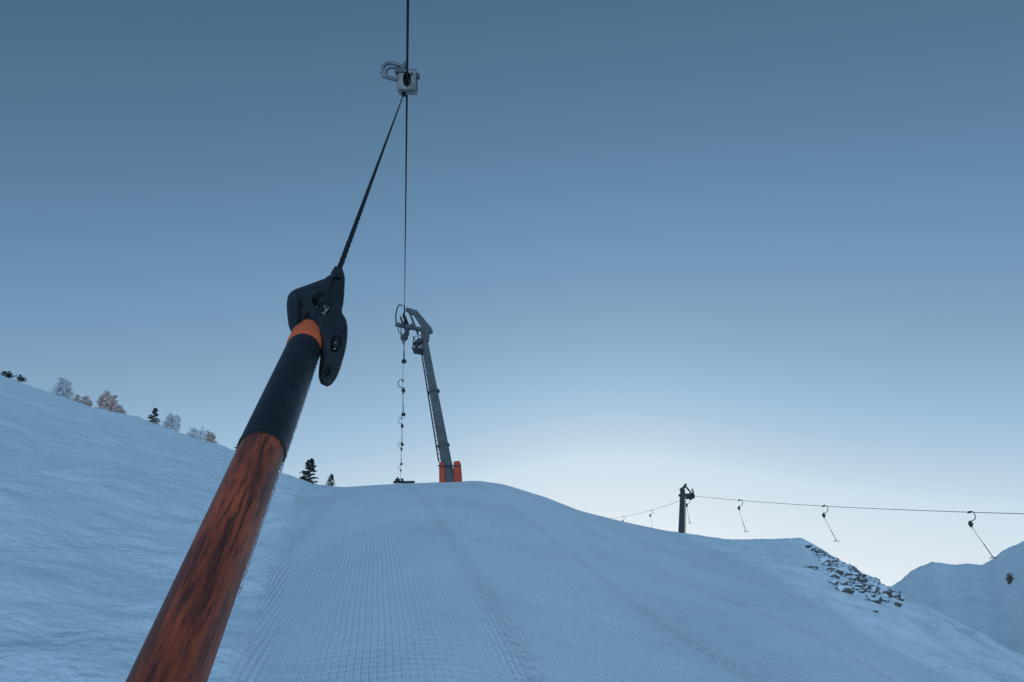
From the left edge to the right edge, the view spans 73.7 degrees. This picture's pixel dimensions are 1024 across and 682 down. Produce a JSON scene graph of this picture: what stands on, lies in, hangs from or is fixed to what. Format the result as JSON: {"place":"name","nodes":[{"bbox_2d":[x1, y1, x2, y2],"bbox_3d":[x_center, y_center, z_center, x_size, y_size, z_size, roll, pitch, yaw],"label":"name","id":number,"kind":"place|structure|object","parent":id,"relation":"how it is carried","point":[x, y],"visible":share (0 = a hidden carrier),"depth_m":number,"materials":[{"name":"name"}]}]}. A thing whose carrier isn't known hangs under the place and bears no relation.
{"place":"outdoors","nodes":[
{"label":"outdoors","id":0,"kind":"place"},
{"bbox_2d":[0,375,1023,681],"bbox_3d":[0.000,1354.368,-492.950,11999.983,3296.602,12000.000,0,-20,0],"label":"snow ground","id":1,"kind":"structure","parent":0,"point":[102,513],"depth_m":8.26,"materials":[{"name":"white snow"}]},
{"bbox_2d":[0,371,27,381],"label":"dwarf pine","id":2,"kind":"object","parent":1,"relation":"on","point":[19,379],"visible":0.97,"depth_m":98.40,"materials":[{"name":"green plant"}]},
{"bbox_2d":[49,377,74,398],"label":"larch tree","id":3,"kind":"object","parent":1,"relation":"on","point":[65,389],"visible":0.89,"depth_m":99.00,"materials":[{"name":"grey plant"}]},
{"bbox_2d":[69,394,92,406],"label":"larch shrub","id":4,"kind":"object","parent":1,"relation":"on","point":[86,401],"visible":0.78,"depth_m":98.38,"materials":[{"name":"brown plant"}]},
{"bbox_2d":[94,390,121,411],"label":"larch tree","id":5,"kind":"object","parent":1,"relation":"on","point":[109,402],"visible":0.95,"depth_m":96.72,"materials":[{"name":"brown plant"}]},
{"bbox_2d":[115,405,126,413],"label":"larch shrub","id":6,"kind":"object","parent":1,"relation":"on","point":[122,410],"visible":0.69,"depth_m":96.80,"materials":[{"name":"brown plant"}]},
{"bbox_2d":[147,408,159,424],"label":"spruce tree","id":7,"kind":"object","parent":1,"relation":"on","point":[154,413],"visible":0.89,"depth_m":95.45,"materials":[{"name":"green plant"}]},
{"bbox_2d":[162,413,181,431],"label":"larch tree","id":8,"kind":"object","parent":1,"relation":"on","point":[169,422],"visible":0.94,"depth_m":91.75,"materials":[{"name":"grey plant"}]},
{"bbox_2d":[186,426,208,440],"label":"larch shrub","id":9,"kind":"object","parent":1,"relation":"on","point":[196,433],"visible":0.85,"depth_m":87.28,"materials":[{"name":"grey plant"}]},
{"bbox_2d":[205,431,216,442],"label":"larch shrub","id":10,"kind":"object","parent":1,"relation":"on","point":[210,438],"visible":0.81,"depth_m":83.93,"materials":[{"name":"brown plant"}]},
{"bbox_2d":[299,458,318,483],"bbox_3d":[-16.968,11.296,56.975,2.179,3.135,1.968,7,-21,-19],"label":"spruce tree","id":11,"kind":"object","parent":1,"relation":"on","point":[310,463],"visible":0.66,"depth_m":57.12,"materials":[{"name":"green plant"}]},
{"bbox_2d":[325,474,335,485],"bbox_3d":[-9.426,7.364,35.407,0.671,0.969,0.733,0,-20,0],"label":"spruce tree","id":12,"kind":"object","parent":1,"relation":"on","point":[331,477],"visible":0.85,"depth_m":35.41,"materials":[{"name":"green plant"}]},
{"bbox_2d":[393,477,414,483],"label":"drag lift tower","id":13,"kind":"structure","parent":1,"relation":"on","point":[397,481],"depth_m":106.72,"materials":[{"name":"metal"}]},
{"bbox_2d":[395,304,461,481],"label":"drag lift tower","id":14,"kind":"structure","parent":1,"relation":"on","point":[449,471],"depth_m":28.27,"materials":[{"name":"metal"}]},
{"bbox_2d":[400,0,408,468],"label":"haul cable","id":15,"kind":"object","parent":14,"relation":"attached to","point":[407,32],"visible":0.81,"depth_m":7.59,"materials":[{"name":"black metal"}]},
{"bbox_2d":[380,61,419,96],"bbox_3d":[-1.095,-2.553,6.665,0.383,0.336,0.202,0,-20,0],"label":"cable clamp","id":16,"kind":"object","parent":15,"relation":"attached to","point":[409,88],"visible":0.94,"depth_m":6.63,"materials":[{"name":"metal"}]},
{"bbox_2d":[337,94,403,268],"bbox_3d":[-0.673,-1.259,3.893,0.010,4.050,4.481,3,-20,-9],"label":"drag rope","id":17,"kind":"object","parent":16,"relation":"attached to","point":[343,257],"visible":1,"depth_m":1.61,"materials":[{"name":"black"}]},
{"bbox_2d":[125,266,347,681],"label":"drag bar","id":18,"kind":"object","parent":17,"relation":"hanging from","point":[182,642],"visible":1,"depth_m":0.57,"materials":[{"name":"brown wood"}]},
{"bbox_2d":[398,442,402,464],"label":"drag lift hanger","id":19,"kind":"object","parent":15,"relation":"hanging from","point":[401,449],"visible":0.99,"depth_m":68.30,"materials":[{"name":"metal"}]},
{"bbox_2d":[398,417,403,445],"bbox_3d":[-8.834,7.212,54.309,0.586,2.336,0.240,0,-20,0],"label":"drag lift hanger","id":20,"kind":"object","parent":15,"relation":"hanging from","point":[402,426],"visible":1,"depth_m":54.38,"materials":[{"name":"metal"}]},
{"bbox_2d":[398,379,405,416],"bbox_3d":[-6.676,3.438,41.316,0.586,2.336,0.240,0,-20,0],"label":"drag lift hanger","id":21,"kind":"object","parent":15,"relation":"hanging from","point":[403,390],"visible":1,"depth_m":41.37,"materials":[{"name":"metal"}]},
{"bbox_2d":[398,324,407,363],"bbox_3d":[-4.543,0.118,28.264,0.448,1.748,0.200,0,-20,0],"label":"drag lift hanger","id":22,"kind":"object","parent":15,"relation":"hanging from","point":[404,337],"visible":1,"depth_m":28.29,"materials":[{"name":"metal"}]},
{"bbox_2d":[678,483,694,532],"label":"drag lift tower","id":23,"kind":"structure","parent":1,"relation":"on","point":[683,495],"depth_m":55.55,"materials":[{"name":"grey metal"}]},
{"bbox_2d":[617,496,1023,517],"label":"haul cable","id":24,"kind":"object","parent":23,"relation":"attached to","point":[856,507],"visible":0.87,"depth_m":35.22,"materials":[{"name":"black metal"}]},
{"bbox_2d":[738,499,747,531],"bbox_3d":[16.328,12.374,48.355,0.570,2.285,0.210,0,-20,0],"label":"drag lift hanger","id":25,"kind":"object","parent":24,"relation":"hanging from","point":[740,514],"visible":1,"depth_m":48.46,"materials":[{"name":"metal"}]},
{"bbox_2d":[822,505,839,541],"bbox_3d":[18.173,10.413,39.001,0.756,2.063,0.200,0,-20,0],"label":"drag lift hanger","id":26,"kind":"object","parent":24,"relation":"hanging from","point":[823,515],"visible":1,"depth_m":39.09,"materials":[{"name":"metal"}]},
{"bbox_2d":[967,511,996,558],"bbox_3d":[20.078,8.276,29.201,0.883,1.991,0.190,0,-20,0],"label":"drag lift hanger","id":27,"kind":"object","parent":24,"relation":"hanging from","point":[970,523],"visible":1,"depth_m":29.29,"materials":[{"name":"metal"}]},
{"bbox_2d":[804,544,904,612],"bbox_3d":[12.151,7.732,23.593,3.759,2.604,21.456,-8,-22,21],"label":"rock outcrop","id":28,"kind":"object","parent":1,"relation":"on","point":[835,567],"visible":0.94,"depth_m":20.79,"materials":[{"name":"grey stone"}]},
{"bbox_2d":[1006,573,1013,583],"bbox_3d":[43.133,20.647,59.153,0.834,1.069,0.565,16,-25,-37],"label":"dry shrub","id":29,"kind":"object","parent":1,"relation":"on","point":[1009,578],"visible":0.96,"depth_m":59.11,"materials":[{"name":"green plant"}]},
{"bbox_2d":[0,0,1023,585],"label":"sky","id":30,"kind":"structure","parent":0,"point":[761,251],"materials":[{"name":"blue"}]}
]}

